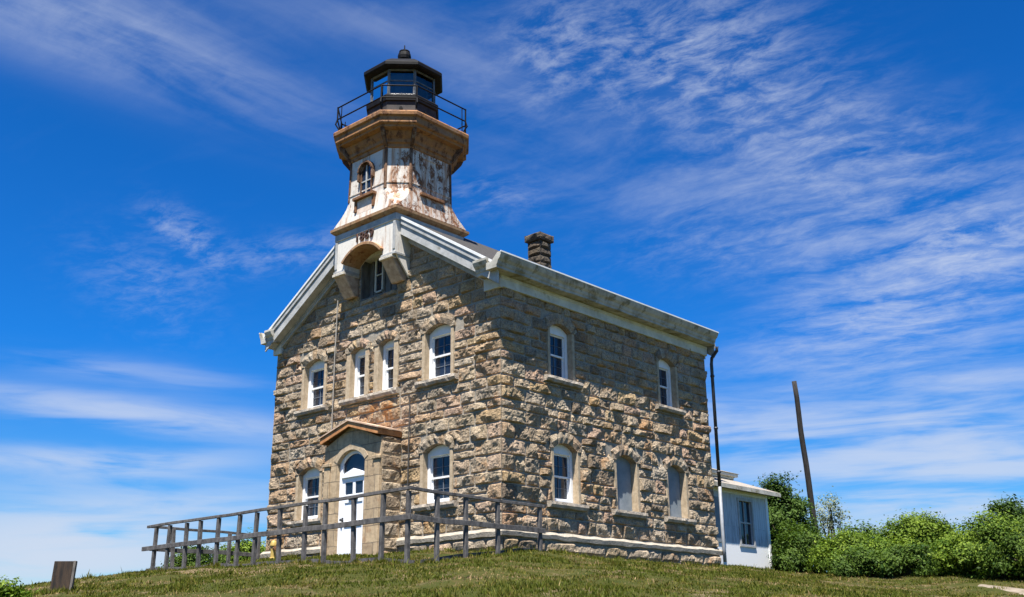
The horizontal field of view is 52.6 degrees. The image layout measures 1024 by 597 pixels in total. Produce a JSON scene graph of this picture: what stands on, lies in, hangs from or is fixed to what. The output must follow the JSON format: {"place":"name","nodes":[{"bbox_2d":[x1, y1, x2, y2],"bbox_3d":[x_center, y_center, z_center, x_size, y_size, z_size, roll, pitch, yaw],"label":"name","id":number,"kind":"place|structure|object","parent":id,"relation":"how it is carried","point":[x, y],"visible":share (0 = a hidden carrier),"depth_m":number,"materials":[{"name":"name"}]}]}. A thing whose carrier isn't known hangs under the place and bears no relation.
{"place":"outdoors","nodes":[
{"label":"outdoors","id":0,"kind":"place"},
{"bbox_2d":[0,0,1023,586],"label":"sky","id":1,"kind":"structure","parent":0,"point":[832,190],"materials":[{"name":"blue"}]},
{"bbox_2d":[15,544,1023,596],"bbox_3d":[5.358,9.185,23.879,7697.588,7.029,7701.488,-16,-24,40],"label":"ground","id":2,"kind":"structure","parent":0,"point":[453,582],"depth_m":18.19,"materials":[{"name":"green plant"}]},
{"bbox_2d":[0,575,42,596],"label":"shrub","id":3,"kind":"object","parent":2,"relation":"on","point":[7,590],"visible":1,"depth_m":17.03,"materials":[{"name":"green plant"}]},
{"bbox_2d":[49,561,77,590],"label":"timber block","id":4,"kind":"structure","parent":2,"relation":"on","point":[63,574],"depth_m":19.71,"materials":[{"name":"wood"}]},
{"bbox_2d":[158,540,231,567],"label":"shrub","id":5,"kind":"object","parent":2,"relation":"on","point":[191,559],"visible":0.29,"depth_m":30.85,"materials":[{"name":"green plant"}]},
{"bbox_2d":[213,527,265,562],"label":"shrub","id":6,"kind":"object","parent":2,"relation":"on","point":[245,545],"visible":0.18,"depth_m":32.32,"materials":[{"name":"green plant"}]},
{"bbox_2d":[270,540,275,558],"bbox_3d":[-6.448,6.859,28.077,0.307,0.600,0.222,-16,-24,40],"label":"standpipe","id":7,"kind":"object","parent":2,"relation":"on","point":[273,549],"visible":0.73,"depth_m":28.05,"materials":[{"name":"yellow metal"}]},
{"bbox_2d":[141,486,545,570],"bbox_3d":[-4.452,6.152,25.123,10.350,1.771,4.141,-16,-24,40],"label":"timber railing","id":8,"kind":"object","parent":2,"relation":"on","point":[168,547],"visible":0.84,"depth_m":22.65,"materials":[{"name":"wood"}]},
{"bbox_2d":[259,45,726,565],"bbox_3d":[-0.788,0.602,31.364,10.041,15.880,10.399,-16,-24,40],"label":"lighthouse","id":9,"kind":"object","parent":2,"relation":"on","point":[411,336],"visible":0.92,"depth_m":27.53,"materials":[{"name":"stone"}]},
{"bbox_2d":[287,457,324,527],"bbox_3d":[-5.545,5.337,28.612,1.470,1.896,0.475,-16,-24,40],"label":"window","id":10,"kind":"structure","parent":9,"relation":"in","point":[308,473],"depth_m":28.76,"materials":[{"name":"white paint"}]},
{"bbox_2d":[293,349,328,416],"bbox_3d":[-5.574,2.395,29.577,1.440,1.883,0.468,-16,-24,40],"label":"window","id":11,"kind":"structure","parent":9,"relation":"in","point":[314,365],"depth_m":29.72,"materials":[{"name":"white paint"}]},
{"bbox_2d":[337,450,364,554],"bbox_3d":[-4.048,5.204,26.315,1.100,2.699,0.140,-16,-24,40],"label":"door","id":12,"kind":"structure","parent":9,"relation":"in","point":[352,466],"depth_m":26.44,"materials":[{"name":"white paint"}]},
{"bbox_2d":[345,338,371,398],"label":"window","id":13,"kind":"structure","parent":9,"relation":"in","point":[357,369],"depth_m":28.47,"materials":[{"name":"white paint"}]},
{"bbox_2d":[373,330,400,391],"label":"window","id":14,"kind":"structure","parent":9,"relation":"in","point":[386,350],"depth_m":27.72,"materials":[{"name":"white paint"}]},
{"bbox_2d":[411,432,457,511],"bbox_3d":[-1.786,4.238,25.377,1.470,1.895,0.472,-16,-24,40],"label":"window","id":15,"kind":"structure","parent":9,"relation":"in","point":[436,466],"depth_m":25.51,"materials":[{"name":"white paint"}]},
{"bbox_2d":[414,312,458,388],"bbox_3d":[-1.817,1.298,26.339,1.470,1.886,0.472,-16,-24,40],"label":"window","id":16,"kind":"structure","parent":9,"relation":"in","point":[437,332],"depth_m":26.47,"materials":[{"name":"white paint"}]},
{"bbox_2d":[543,313,583,389],"bbox_3d":[1.188,1.323,26.550,0.485,1.904,1.420,-16,-24,40],"label":"window","id":17,"kind":"structure","parent":9,"relation":"in","point":[561,332],"depth_m":26.70,"materials":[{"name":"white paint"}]},
{"bbox_2d":[547,432,588,511],"bbox_3d":[1.257,4.274,25.633,0.480,1.925,1.460,-16,-24,40],"label":"window","id":18,"kind":"structure","parent":9,"relation":"in","point":[565,450],"depth_m":25.78,"materials":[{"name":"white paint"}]},
{"bbox_2d":[611,444,647,518],"bbox_3d":[2.963,4.843,27.426,0.474,1.925,1.440,-16,-24,40],"label":"boarded window","id":19,"kind":"structure","parent":9,"relation":"in","point":[626,460],"depth_m":27.55,"materials":[{"name":"stone"}]},
{"bbox_2d":[654,348,685,415],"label":"window","id":20,"kind":"structure","parent":9,"relation":"in","point":[667,388],"depth_m":30.09,"materials":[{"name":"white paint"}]},
{"bbox_2d":[662,455,696,525],"bbox_3d":[4.563,5.372,29.094,0.488,1.924,1.420,-16,-24,40],"label":"boarded window","id":21,"kind":"structure","parent":9,"relation":"in","point":[676,484],"depth_m":29.23,"materials":[{"name":"stone"}]},
{"bbox_2d":[712,468,780,568],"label":"annex shed","id":22,"kind":"structure","parent":2,"relation":"on","point":[746,526],"depth_m":32.17,"materials":[{"name":"white paint"}]},
{"bbox_2d":[736,497,756,547],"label":"window","id":23,"kind":"structure","parent":22,"relation":"in","point":[744,523],"depth_m":32.26,"materials":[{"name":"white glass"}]},
{"bbox_2d":[770,517,808,571],"bbox_3d":[8.825,8.020,33.428,2.149,1.896,1.840,-16,-24,40],"label":"shrub","id":24,"kind":"object","parent":2,"relation":"on","point":[780,530],"visible":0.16,"depth_m":33.48,"materials":[{"name":"green plant"}]},
{"bbox_2d":[752,470,828,569],"bbox_3d":[9.057,7.645,35.128,3.569,3.626,2.507,-2,-18,3],"label":"broadleaf tree","id":25,"kind":"object","parent":2,"relation":"on","point":[784,507],"visible":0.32,"depth_m":34.98,"materials":[{"name":"green plant"}]},
{"bbox_2d":[768,525,827,572],"bbox_3d":[9.224,7.899,32.504,2.501,1.635,2.532,3,-18,-11],"label":"shrub","id":26,"kind":"object","parent":2,"relation":"on","point":[791,554],"visible":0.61,"depth_m":32.19,"materials":[{"name":"green plant"}]},
{"bbox_2d":[792,381,818,533],"bbox_3d":[10.476,6.418,36.558,0.245,7.075,0.865,-16,-24,40],"label":"utility pole","id":27,"kind":"object","parent":2,"relation":"on","point":[810,496],"visible":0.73,"depth_m":36.74,"materials":[{"name":"brown wood"}]},
{"bbox_2d":[815,486,852,539],"bbox_3d":[11.968,8.705,38.397,1.588,3.465,1.422,-16,-24,40],"label":"sparse tree","id":28,"kind":"object","parent":2,"relation":"on","point":[831,521],"visible":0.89,"depth_m":38.58,"materials":[{"name":"green plant"}]},
{"bbox_2d":[802,523,876,573],"bbox_3d":[10.047,7.555,31.121,2.670,1.560,2.196,-5,-19,13],"label":"shrub","id":29,"kind":"object","parent":2,"relation":"on","point":[848,537],"visible":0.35,"depth_m":30.83,"materials":[{"name":"green plant"}]},
{"bbox_2d":[831,518,885,539],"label":"shrub","id":30,"kind":"object","parent":2,"relation":"on","point":[872,530],"visible":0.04,"depth_m":35.69,"materials":[{"name":"green plant"}]},
{"bbox_2d":[813,544,907,577],"bbox_3d":[9.764,7.372,29.027,1.968,1.008,2.098,8,-20,-24],"label":"shrub","id":31,"kind":"object","parent":2,"relation":"on","point":[857,563],"visible":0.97,"depth_m":28.67,"materials":[{"name":"green plant"}]},
{"bbox_2d":[821,533,927,559],"bbox_3d":[10.796,7.471,30.262,3.112,1.200,2.700,-16,-24,40],"label":"shrub","id":32,"kind":"object","parent":2,"relation":"on","point":[880,543],"visible":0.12,"depth_m":30.10,"materials":[{"name":"green plant"}]},
{"bbox_2d":[872,539,953,576],"bbox_3d":[11.204,7.188,28.903,2.531,1.154,1.974,-5,-19,12],"label":"shrub","id":33,"kind":"object","parent":2,"relation":"on","point":[913,558],"visible":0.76,"depth_m":28.55,"materials":[{"name":"green plant"}]},
{"bbox_2d":[870,507,963,546],"bbox_3d":[12.316,7.160,30.878,3.248,1.908,2.559,-16,-24,40],"label":"shrub","id":34,"kind":"object","parent":2,"relation":"on","point":[924,529],"visible":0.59,"depth_m":30.75,"materials":[{"name":"green plant"}]},
{"bbox_2d":[921,532,981,572],"bbox_3d":[12.592,7.149,29.021,3.250,1.174,2.282,-6,-19,16],"label":"shrub","id":35,"kind":"object","parent":2,"relation":"on","point":[936,542],"visible":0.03,"depth_m":29.18,"materials":[{"name":"green plant"}]},
{"bbox_2d":[925,504,1023,577],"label":"shrub","id":36,"kind":"object","parent":2,"relation":"on","point":[955,564],"visible":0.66,"depth_m":27.64,"materials":[{"name":"green plant"}]},
{"bbox_2d":[956,514,1023,579],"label":"shrub","id":37,"kind":"object","parent":2,"relation":"on","point":[1000,560],"visible":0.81,"depth_m":26.85,"materials":[{"name":"green plant"}]},
{"bbox_2d":[981,491,1023,523],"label":"broadleaf tree","id":38,"kind":"object","parent":2,"relation":"on","point":[1011,505],"visible":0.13,"depth_m":32.82,"materials":[{"name":"green plant"}]},
{"bbox_2d":[978,584,1023,594],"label":"path","id":39,"kind":"structure","parent":0,"point":[1016,590],"depth_m":24.08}
]}

